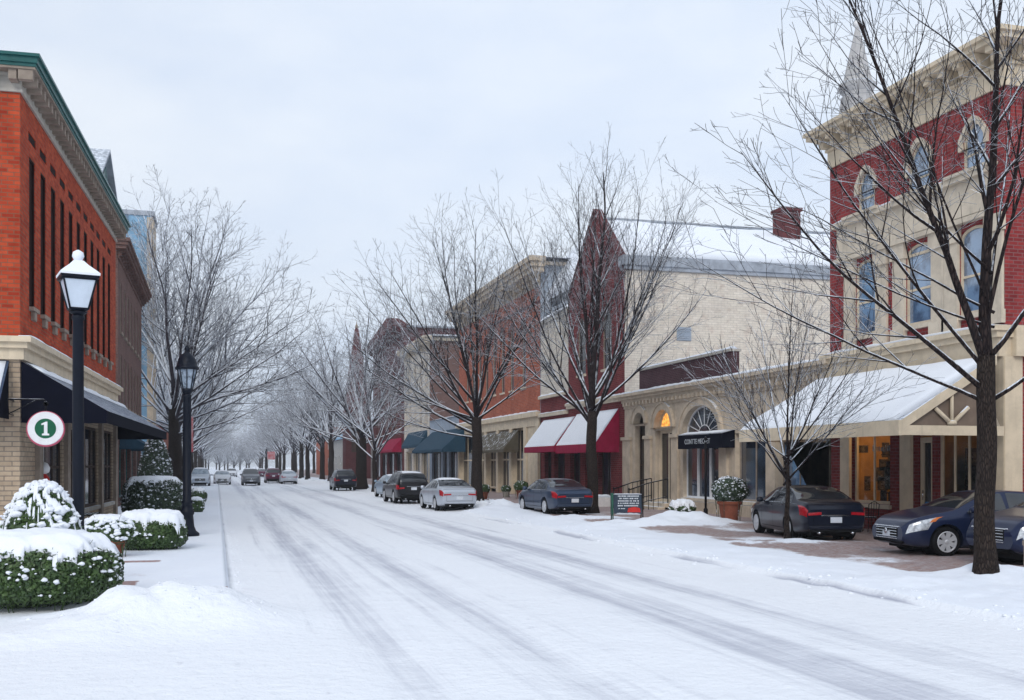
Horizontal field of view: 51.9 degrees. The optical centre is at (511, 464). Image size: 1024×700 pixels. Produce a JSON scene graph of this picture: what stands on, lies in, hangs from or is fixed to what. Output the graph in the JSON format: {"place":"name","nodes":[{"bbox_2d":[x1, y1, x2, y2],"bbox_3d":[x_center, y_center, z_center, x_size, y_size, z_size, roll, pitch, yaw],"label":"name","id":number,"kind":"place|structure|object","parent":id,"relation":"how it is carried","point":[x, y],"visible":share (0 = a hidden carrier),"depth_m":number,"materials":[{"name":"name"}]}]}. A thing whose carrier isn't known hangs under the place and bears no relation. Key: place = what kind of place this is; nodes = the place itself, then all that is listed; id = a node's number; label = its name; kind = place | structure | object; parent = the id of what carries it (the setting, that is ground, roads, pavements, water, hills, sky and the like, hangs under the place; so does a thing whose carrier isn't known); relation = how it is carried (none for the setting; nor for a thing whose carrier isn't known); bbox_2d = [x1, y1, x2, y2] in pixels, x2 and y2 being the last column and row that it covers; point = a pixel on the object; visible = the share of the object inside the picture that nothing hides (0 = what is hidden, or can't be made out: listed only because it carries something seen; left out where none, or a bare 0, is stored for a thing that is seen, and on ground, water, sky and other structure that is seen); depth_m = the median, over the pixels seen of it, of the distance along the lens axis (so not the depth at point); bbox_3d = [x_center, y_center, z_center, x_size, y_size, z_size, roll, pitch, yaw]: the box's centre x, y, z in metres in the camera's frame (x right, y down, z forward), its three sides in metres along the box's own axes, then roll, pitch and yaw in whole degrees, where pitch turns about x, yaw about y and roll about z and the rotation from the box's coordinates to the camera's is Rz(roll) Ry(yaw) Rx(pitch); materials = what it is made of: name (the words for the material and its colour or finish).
{"place":"outdoors","nodes":[
{"label":"outdoors","id":0,"kind":"place"},
{"bbox_2d":[0,470,228,611],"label":"sidewalk","id":1,"kind":"structure","parent":0,"point":[200,559],"depth_m":22.41,"materials":[{"name":"snow"}]},
{"bbox_2d":[0,479,86,530],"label":"snowy bush","id":2,"kind":"object","parent":1,"relation":"on","point":[41,503],"visible":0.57,"depth_m":16.92,"materials":[{"name":"snow"}]},
{"bbox_2d":[0,527,124,612],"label":"hedge","id":3,"kind":"object","parent":1,"relation":"on","point":[46,565],"visible":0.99,"depth_m":15.44,"materials":[{"name":"green plant"}]},
{"bbox_2d":[56,250,100,529],"bbox_3d":[-7.463,-0.805,18.107,0.636,5.770,0.636,0,0,-30],"label":"street lamp","id":4,"kind":"object","parent":1,"relation":"on","point":[77,277],"visible":0.73,"depth_m":18.02,"materials":[{"name":"metal"}]},
{"bbox_2d":[0,50,166,519],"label":"brick building","id":5,"kind":"structure","parent":1,"relation":"on","point":[59,204],"depth_m":28.61,"materials":[{"name":"red brick"}]},
{"bbox_2d":[29,158,39,321],"bbox_3d":[-12.341,-5.740,26.969,0.320,4.120,0.760,0,0,-14],"label":"window","id":6,"kind":"structure","parent":5,"relation":"in","point":[34,311],"depth_m":27.22,"materials":[{"name":"glass"}]},
{"bbox_2d":[8,398,64,446],"bbox_3d":[-11.426,-0.995,25.400,1.268,1.150,0.707,0,0,-16],"label":"round sign","id":7,"kind":"object","parent":5,"relation":"attached to","point":[45,428],"visible":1,"depth_m":25.12,"materials":[{"name":"white paint"}]},
{"bbox_2d":[40,174,50,328],"bbox_3d":[-12.675,-5.740,28.369,0.320,4.120,0.760,0,0,-14],"label":"window","id":8,"kind":"structure","parent":5,"relation":"in","point":[45,319],"depth_m":28.62,"materials":[{"name":"glass"}]},
{"bbox_2d":[44,442,59,484],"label":"shop window","id":9,"kind":"structure","parent":5,"relation":"in","point":[52,453],"depth_m":30.36,"materials":[{"name":"brown glass"}]},
{"bbox_2d":[51,187,59,334],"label":"window","id":10,"kind":"structure","parent":5,"relation":"in","point":[55,325],"depth_m":30.00,"materials":[{"name":"glass"}]},
{"bbox_2d":[60,199,68,340],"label":"window","id":11,"kind":"structure","parent":5,"relation":"in","point":[64,332],"depth_m":31.38,"materials":[{"name":"glass"}]},
{"bbox_2d":[69,212,71,345],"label":"window","id":12,"kind":"structure","parent":5,"relation":"in","point":[70,215],"depth_m":32.86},
{"bbox_2d":[84,232,90,355],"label":"window","id":13,"kind":"structure","parent":5,"relation":"in","point":[86,346],"depth_m":35.67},
{"bbox_2d":[85,426,100,511],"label":"shop window","id":14,"kind":"structure","parent":5,"relation":"in","point":[90,433],"depth_m":37.09,"materials":[{"name":"brown glass"}]},
{"bbox_2d":[90,241,96,359],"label":"window","id":15,"kind":"structure","parent":5,"relation":"in","point":[94,352],"depth_m":37.05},
{"bbox_2d":[97,249,102,363],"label":"window","id":16,"kind":"structure","parent":5,"relation":"in","point":[100,356],"depth_m":38.44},
{"bbox_2d":[102,257,108,366],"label":"window","id":17,"kind":"structure","parent":5,"relation":"in","point":[105,360],"depth_m":39.87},
{"bbox_2d":[104,430,114,506],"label":"shop window","id":18,"kind":"structure","parent":5,"relation":"in","point":[107,435],"depth_m":41.29,"materials":[{"name":"brown glass"}]},
{"bbox_2d":[108,264,113,369],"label":"window","id":19,"kind":"structure","parent":5,"relation":"in","point":[110,363],"depth_m":41.26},
{"bbox_2d":[84,513,140,556],"bbox_3d":[-8.920,1.577,23.297,1.358,1.090,1.153,0,0,-16],"label":"potted bush","id":20,"kind":"object","parent":1,"relation":"on","point":[118,531],"visible":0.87,"depth_m":22.98,"materials":[{"name":"green plant"}]},
{"bbox_2d":[116,237,151,505],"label":"brick building","id":21,"kind":"structure","parent":1,"relation":"on","point":[133,295],"depth_m":56.41,"materials":[{"name":"brown brick"}]},
{"bbox_2d":[116,208,157,454],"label":"panel building","id":22,"kind":"structure","parent":1,"relation":"on","point":[148,412],"depth_m":79.48,"materials":[{"name":"stone"}]},
{"bbox_2d":[120,475,182,511],"bbox_3d":[-12.544,1.243,36.841,2.195,1.778,1.773,0,0,-16],"label":"hedge","id":23,"kind":"object","parent":1,"relation":"on","point":[153,492],"visible":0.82,"depth_m":36.16,"materials":[{"name":"green plant"}]},
{"bbox_2d":[121,508,188,549],"bbox_3d":[-8.741,1.596,25.541,1.711,1.073,1.368,0,0,-16],"label":"hedge","id":24,"kind":"object","parent":1,"relation":"on","point":[161,529],"visible":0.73,"depth_m":25.06,"materials":[{"name":"green plant"}]},
{"bbox_2d":[137,440,172,475],"bbox_3d":[-17.227,0.307,50.906,1.770,3.688,1.591,0,0,-16],"label":"evergreen","id":25,"kind":"object","parent":1,"relation":"on","point":[155,459],"visible":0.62,"depth_m":50.47,"materials":[{"name":"green plant"}]},
{"bbox_2d":[175,345,198,536],"bbox_3d":[-9.323,-0.670,30.204,0.680,5.520,0.670,0,0,-16],"label":"street lamp","id":26,"kind":"object","parent":1,"relation":"on","point":[186,367],"visible":0.92,"depth_m":30.09,"materials":[{"name":"metal"}]},
{"bbox_2d":[191,496,204,511],"bbox_3d":[-13.626,1.748,45.426,0.759,0.809,0.756,0,0,-16],"label":"round shrub","id":27,"kind":"object","parent":1,"relation":"on","point":[198,504],"visible":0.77,"depth_m":45.18,"materials":[{"name":"green plant"}]},
{"bbox_2d":[191,467,211,485],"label":"parked car","id":28,"kind":"object","parent":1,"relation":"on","point":[200,476],"visible":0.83,"depth_m":100.25,"materials":[{"name":"silver paint"}]},
{"bbox_2d":[158,345,250,444],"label":"frosted tree","id":29,"kind":"object","parent":1,"relation":"on","point":[219,414],"visible":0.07,"depth_m":147.41,"materials":[{"name":"grey plant"}]},
{"bbox_2d":[156,341,255,472],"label":"frosted tree","id":30,"kind":"object","parent":1,"relation":"on","point":[200,431],"visible":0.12,"depth_m":119.98,"materials":[{"name":"grey plant"}]},
{"bbox_2d":[163,389,253,467],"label":"frosted tree","id":31,"kind":"object","parent":1,"relation":"on","point":[195,459],"visible":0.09,"depth_m":180.40,"materials":[{"name":"grey plant"}]},
{"bbox_2d":[157,321,261,464],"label":"frosted tree","id":32,"kind":"object","parent":1,"relation":"on","point":[198,422],"visible":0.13,"depth_m":133.93,"materials":[{"name":"grey plant"}]},
{"bbox_2d":[156,253,264,479],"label":"frosted tree","id":33,"kind":"object","parent":1,"relation":"on","point":[195,403],"visible":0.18,"depth_m":92.74,"materials":[{"name":"grey plant"}]},
{"bbox_2d":[194,408,248,467],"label":"frosted tree","id":34,"kind":"object","parent":1,"relation":"on","point":[202,451],"visible":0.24,"depth_m":197.98,"materials":[{"name":"grey plant"}]},
{"bbox_2d":[156,258,293,480],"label":"frosted tree","id":35,"kind":"object","parent":1,"relation":"on","point":[204,407],"visible":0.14,"depth_m":106.55,"materials":[{"name":"grey plant"}]},
{"bbox_2d":[124,165,358,477],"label":"street tree","id":36,"kind":"object","parent":1,"relation":"on","point":[173,416],"visible":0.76,"depth_m":73.92,"materials":[{"name":"brown plant"}]},
{"bbox_2d":[204,466,315,469],"bbox_3d":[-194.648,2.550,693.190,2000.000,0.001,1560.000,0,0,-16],"label":"ground","id":37,"kind":"structure","parent":0,"point":[242,467],"depth_m":902.82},
{"bbox_2d":[0,470,1023,699],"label":"road","id":38,"kind":"structure","parent":0,"point":[367,594],"depth_m":13.70,"materials":[{"name":"snow"}]},
{"bbox_2d":[212,470,232,484],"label":"parked car","id":39,"kind":"object","parent":38,"relation":"on","point":[221,476],"visible":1,"depth_m":112.97,"materials":[{"name":"white paint"}]},
{"bbox_2d":[240,468,261,484],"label":"parked car","id":40,"kind":"object","parent":38,"relation":"on","point":[250,475],"visible":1,"depth_m":108.48,"materials":[{"name":"grey paint"}]},
{"bbox_2d":[263,468,280,482],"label":"parked car","id":41,"kind":"object","parent":38,"relation":"on","point":[271,475],"visible":0.88,"depth_m":122.89,"materials":[{"name":"paint"}]},
{"bbox_2d":[278,470,297,483],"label":"parked car","id":42,"kind":"object","parent":38,"relation":"on","point":[288,476],"visible":1,"depth_m":116.58,"materials":[{"name":"silver paint"}]},
{"bbox_2d":[328,469,356,490],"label":"parked car","id":43,"kind":"object","parent":38,"relation":"on","point":[346,479],"visible":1,"depth_m":86.51,"materials":[{"name":"grey paint"}]},
{"bbox_2d":[374,474,391,496],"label":"parked car","id":44,"kind":"object","parent":38,"relation":"on","point":[378,486],"visible":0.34,"depth_m":69.00,"materials":[{"name":"paint"}]},
{"bbox_2d":[383,471,427,503],"bbox_3d":[-6.074,1.274,59.850,2.234,1.859,4.777,0,0,-18],"label":"parked car","id":45,"kind":"object","parent":38,"relation":"on","point":[401,486],"visible":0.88,"depth_m":57.77,"materials":[{"name":"black paint"}]},
{"bbox_2d":[419,478,476,510],"bbox_3d":[-3.126,1.413,50.521,2.175,1.582,4.927,0,0,-18],"label":"parked car","id":46,"kind":"object","parent":38,"relation":"on","point":[442,493],"visible":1,"depth_m":48.61,"materials":[{"name":"silver paint"}]},
{"bbox_2d":[26,498,1020,631],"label":"snow","id":47,"kind":"structure","parent":38,"relation":"on","point":[769,568],"depth_m":18.89,"materials":[{"name":"snow"}]},
{"bbox_2d":[0,0,1023,465],"label":"sky","id":48,"kind":"structure","parent":0,"point":[336,123],"materials":[{"name":"white"}]},
{"bbox_2d":[296,469,1023,617],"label":"pavement","id":49,"kind":"structure","parent":0,"point":[864,557],"depth_m":24.41,"materials":[{"name":"snow"}]},
{"bbox_2d":[239,391,315,471],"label":"frosted tree","id":50,"kind":"object","parent":49,"relation":"on","point":[279,453],"visible":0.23,"depth_m":218.04,"materials":[{"name":"grey plant"}]},
{"bbox_2d":[245,392,314,470],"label":"frosted tree","id":51,"kind":"object","parent":49,"relation":"on","point":[284,449],"visible":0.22,"depth_m":202.25,"materials":[{"name":"grey plant"}]},
{"bbox_2d":[252,372,319,469],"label":"frosted tree","id":52,"kind":"object","parent":49,"relation":"on","point":[301,429],"visible":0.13,"depth_m":188.16,"materials":[{"name":"grey plant"}]},
{"bbox_2d":[241,337,344,478],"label":"frosted tree","id":53,"kind":"object","parent":49,"relation":"on","point":[300,446],"visible":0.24,"depth_m":161.87,"materials":[{"name":"grey plant"}]},
{"bbox_2d":[247,386,339,472],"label":"frosted tree","id":54,"kind":"object","parent":49,"relation":"on","point":[294,450],"visible":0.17,"depth_m":174.67,"materials":[{"name":"grey plant"}]},
{"bbox_2d":[243,346,371,479],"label":"frosted tree","id":55,"kind":"object","parent":49,"relation":"on","point":[308,446],"visible":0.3,"depth_m":150.44,"materials":[{"name":"grey plant"}]},
{"bbox_2d":[244,309,387,480],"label":"frosted tree","id":56,"kind":"object","parent":49,"relation":"on","point":[329,439],"visible":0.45,"depth_m":126.64,"materials":[{"name":"brown plant"}]},
{"bbox_2d":[269,320,373,479],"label":"frosted tree","id":57,"kind":"object","parent":49,"relation":"on","point":[321,442],"visible":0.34,"depth_m":139.85,"materials":[{"name":"grey plant"}]},
{"bbox_2d":[316,426,342,474],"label":"brick house","id":58,"kind":"structure","parent":49,"relation":"on","point":[326,450],"depth_m":200.47,"materials":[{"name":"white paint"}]},
{"bbox_2d":[334,434,372,477],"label":"white house","id":59,"kind":"structure","parent":49,"relation":"on","point":[338,454],"depth_m":177.94,"materials":[{"name":"paint"}]},
{"bbox_2d":[258,274,452,489],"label":"frosted tree","id":60,"kind":"object","parent":49,"relation":"on","point":[361,467],"visible":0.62,"depth_m":91.33,"materials":[{"name":"brown plant"}]},
{"bbox_2d":[343,321,370,478],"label":"brick tower","id":61,"kind":"structure","parent":49,"relation":"on","point":[349,454],"depth_m":154.14,"materials":[{"name":"brown brick"}]},
{"bbox_2d":[303,339,437,491],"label":"frosted tree","id":62,"kind":"object","parent":49,"relation":"on","point":[376,451],"visible":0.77,"depth_m":83.26,"materials":[{"name":"brown plant"}]},
{"bbox_2d":[363,318,455,479],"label":"dark brick building","id":63,"kind":"structure","parent":49,"relation":"on","point":[390,458],"depth_m":123.20,"materials":[{"name":"brown brick"}]},
{"bbox_2d":[397,334,458,483],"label":"cream building","id":64,"kind":"structure","parent":49,"relation":"on","point":[417,462],"depth_m":104.77,"materials":[{"name":"paint"}]},
{"bbox_2d":[412,416,464,481],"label":"shop","id":65,"kind":"structure","parent":49,"relation":"on","point":[442,449],"depth_m":94.22,"materials":[{"name":"fabric"}]},
{"bbox_2d":[434,452,440,478],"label":"shop window","id":66,"kind":"structure","parent":65,"relation":"in","point":[437,455],"depth_m":100.12,"materials":[{"name":"grey glass"}]},
{"bbox_2d":[309,189,582,500],"bbox_3d":[-3.352,-6.268,55.525,14.657,16.830,9.436,0,0,10],"label":"street tree","id":67,"kind":"object","parent":49,"relation":"on","point":[473,419],"visible":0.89,"depth_m":55.54,"materials":[{"name":"brown plant"}]},
{"bbox_2d":[446,255,566,493],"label":"brick building","id":68,"kind":"structure","parent":49,"relation":"on","point":[510,427],"depth_m":74.61,"materials":[{"name":"brick"}]},
{"bbox_2d":[463,434,471,485],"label":"shop window","id":69,"kind":"structure","parent":68,"relation":"in","point":[467,456],"depth_m":88.16,"materials":[{"name":"grey glass"}]},
{"bbox_2d":[490,431,495,487],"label":"shop window","id":70,"kind":"structure","parent":68,"relation":"in","point":[492,455],"depth_m":79.88,"materials":[{"name":"grey glass"}]},
{"bbox_2d":[503,430,508,484],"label":"shop window","id":71,"kind":"structure","parent":68,"relation":"in","point":[505,454],"depth_m":76.29,"materials":[{"name":"grey glass"}]},
{"bbox_2d":[516,428,522,481],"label":"shop window","id":72,"kind":"structure","parent":68,"relation":"in","point":[519,455],"depth_m":72.72,"materials":[{"name":"grey glass"}]},
{"bbox_2d":[518,478,592,513],"bbox_3d":[1.778,1.352,44.872,2.175,1.544,4.927,0,0,-19],"label":"parked car","id":73,"kind":"object","parent":49,"relation":"on","point":[550,495],"visible":1,"depth_m":43.20,"materials":[{"name":"paint"}]},
{"bbox_2d":[437,123,719,513],"bbox_3d":[2.786,-6.100,44.830,11.477,16.640,7.790,0,0,-16],"label":"street tree","id":74,"kind":"object","parent":49,"relation":"on","point":[590,416],"visible":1,"depth_m":44.42,"materials":[{"name":"brown plant"}]},
{"bbox_2d":[610,493,643,519],"bbox_3d":[4.066,1.539,37.250,1.110,1.062,0.598,0,0,-2],"label":"sidewalk sign","id":75,"kind":"object","parent":49,"relation":"on","point":[627,504],"visible":0.94,"depth_m":37.10,"materials":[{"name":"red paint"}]},
{"bbox_2d":[613,478,667,509],"bbox_3d":[5.919,1.352,48.605,1.978,1.456,2.000,0,0,-16],"label":"stair railing","id":76,"kind":"object","parent":49,"relation":"on","point":[646,483],"visible":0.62,"depth_m":47.82,"materials":[{"name":"metal"}]},
{"bbox_2d":[524,206,829,494],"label":"gabled building","id":77,"kind":"structure","parent":49,"relation":"on","point":[557,440],"depth_m":55.96,"materials":[{"name":"red brick"}]},
{"bbox_2d":[558,454,564,477],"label":"shop window","id":78,"kind":"structure","parent":77,"relation":"in","point":[561,457],"depth_m":64.30,"materials":[{"name":"black glass"}]},
{"bbox_2d":[574,453,579,482],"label":"shop window","id":79,"kind":"structure","parent":77,"relation":"in","point":[576,456],"depth_m":61.46,"materials":[{"name":"black glass"}]},
{"bbox_2d":[576,318,585,377],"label":"window","id":80,"kind":"structure","parent":77,"relation":"in","point":[584,356],"depth_m":59.83,"materials":[{"name":"grey glass"}]},
{"bbox_2d":[600,310,611,371],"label":"window","id":81,"kind":"structure","parent":77,"relation":"in","point":[605,361],"depth_m":56.30,"materials":[{"name":"grey glass"}]},
{"bbox_2d":[602,452,610,494],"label":"shop window","id":82,"kind":"structure","parent":77,"relation":"in","point":[606,456],"depth_m":56.88,"materials":[{"name":"black glass"}]},
{"bbox_2d":[667,499,696,511],"bbox_3d":[6.810,1.693,42.029,1.236,0.684,0.949,0,0,-16],"label":"buried shrub","id":83,"kind":"object","parent":49,"relation":"on","point":[685,505],"visible":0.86,"depth_m":41.74,"materials":[{"name":"green plant"}]},
{"bbox_2d":[703,437,707,513],"bbox_3d":[7.785,0.490,42.308,0.180,3.220,0.171,0,0,-16],"label":"signpost","id":84,"kind":"object","parent":49,"relation":"on","point":[705,509],"visible":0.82,"depth_m":42.27,"materials":[{"name":"metal"}]},
{"bbox_2d":[614,346,830,517],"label":"arcade building","id":85,"kind":"structure","parent":49,"relation":"on","point":[668,428],"depth_m":45.18,"materials":[{"name":"stone"}]},
{"bbox_2d":[640,416,644,493],"bbox_3d":[6.558,-0.255,51.711,0.074,4.590,1.279,0,0,-16],"label":"lamp post","id":86,"kind":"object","parent":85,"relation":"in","point":[642,428],"depth_m":52.15,"materials":[{"name":"black metal"}]},
{"bbox_2d":[660,430,671,501],"bbox_3d":[7.321,0.075,48.999,0.070,3.350,1.914,0,0,-16],"label":"door","id":87,"kind":"structure","parent":85,"relation":"in","point":[665,442],"depth_m":49.43,"materials":[{"name":"beige glass"}]},
{"bbox_2d":[680,406,718,502],"bbox_3d":[8.168,-0.485,45.168,0.350,4.130,3.742,0,0,-16],"label":"arched window","id":88,"kind":"structure","parent":85,"relation":"in","point":[698,422],"depth_m":45.58,"materials":[{"name":"glass"}]},
{"bbox_2d":[740,442,765,504],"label":"shop window","id":89,"kind":"structure","parent":85,"relation":"in","point":[752,454],"depth_m":41.20,"materials":[{"name":"grey glass"}]},
{"bbox_2d":[783,442,805,485],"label":"shop window","id":90,"kind":"structure","parent":85,"relation":"in","point":[797,479],"depth_m":38.29,"materials":[{"name":"blue glass"}]},
{"bbox_2d":[711,476,748,520],"bbox_3d":[7.552,1.225,36.531,1.295,1.792,1.285,0,0,-16],"label":"potted shrub","id":91,"kind":"object","parent":49,"relation":"on","point":[730,494],"visible":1,"depth_m":36.18,"materials":[{"name":"green plant"}]},
{"bbox_2d":[662,228,939,538],"bbox_3d":[7.267,-1.841,26.979,5.857,7.866,5.986,0,0,-16],"label":"young tree","id":92,"kind":"object","parent":49,"relation":"on","point":[785,470],"visible":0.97,"depth_m":27.02,"materials":[{"name":"brown plant"}]},
{"bbox_2d":[751,485,864,538],"bbox_3d":[8.334,1.352,30.117,2.175,1.544,4.927,0,0,-5],"label":"parked car","id":93,"kind":"object","parent":49,"relation":"on","point":[821,510],"visible":0.95,"depth_m":28.27,"materials":[{"name":"black paint"}]},
{"bbox_2d":[647,0,1023,574],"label":"street tree","id":94,"kind":"object","parent":49,"relation":"on","point":[985,556],"visible":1,"depth_m":18.39,"materials":[{"name":"brown plant"}]},
{"bbox_2d":[739,14,1023,528],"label":"victorian building","id":95,"kind":"structure","parent":49,"relation":"on","point":[924,450],"depth_m":30.53,"materials":[{"name":"brick"}]},
{"bbox_2d":[852,259,875,340],"bbox_3d":[11.329,-5.285,33.636,0.200,2.530,1.320,0,0,-16],"label":"window","id":96,"kind":"structure","parent":95,"relation":"in","point":[868,289],"depth_m":33.77,"materials":[{"name":"blue glass"}]},
{"bbox_2d":[859,171,874,210],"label":"window","id":97,"kind":"structure","parent":95,"relation":"in","point":[867,195],"depth_m":33.77,"materials":[{"name":"blue glass"}]},
{"bbox_2d":[855,436,891,508],"bbox_3d":[11.434,-0.085,33.464,0.310,2.930,2.217,0,0,-16],"label":"shop window","id":98,"kind":"structure","parent":95,"relation":"in","point":[887,505],"depth_m":33.72,"materials":[{"name":"brown wood"}]},
{"bbox_2d":[902,242,931,330],"bbox_3d":[12.041,-5.285,31.098,0.200,2.530,1.400,0,0,-16],"label":"window","id":99,"kind":"structure","parent":95,"relation":"in","point":[919,315],"depth_m":31.18,"materials":[{"name":"blue glass"}]},
{"bbox_2d":[909,143,929,190],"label":"window","id":100,"kind":"structure","parent":95,"relation":"in","point":[923,174],"depth_m":31.13,"materials":[{"name":"blue glass"}]},
{"bbox_2d":[920,437,931,505],"bbox_3d":[12.255,0.625,31.004,0.100,2.850,0.643,0,0,-16],"label":"door","id":101,"kind":"structure","parent":95,"relation":"in","point":[926,442],"depth_m":31.11,"materials":[{"name":"beige glass"}]},
{"bbox_2d":[941,435,970,496],"bbox_3d":[12.538,-0.035,29.531,0.310,3.030,1.936,0,0,-16],"label":"shop window","id":102,"kind":"structure","parent":95,"relation":"in","point":[942,436],"depth_m":29.85,"materials":[{"name":"beige glass"}]},
{"bbox_2d":[955,225,982,319],"bbox_3d":[12.672,-5.285,28.852,0.200,2.530,1.320,0,0,-16],"label":"window","id":103,"kind":"structure","parent":95,"relation":"in","point":[972,238],"depth_m":29.03,"materials":[{"name":"blue glass"}]},
{"bbox_2d":[964,122,985,169],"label":"window","id":104,"kind":"structure","parent":95,"relation":"in","point":[969,164],"depth_m":29.03,"materials":[{"name":"blue glass"}]},
{"bbox_2d":[872,490,1023,555],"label":"parked car","id":105,"kind":"object","parent":49,"relation":"on","point":[939,526],"visible":0.76,"depth_m":23.65,"materials":[{"name":"blue paint"}]},
{"bbox_2d":[966,502,1023,562],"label":"parked car","id":106,"kind":"object","parent":49,"relation":"on","point":[1009,528],"visible":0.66,"depth_m":21.02,"materials":[{"name":"blue paint"}]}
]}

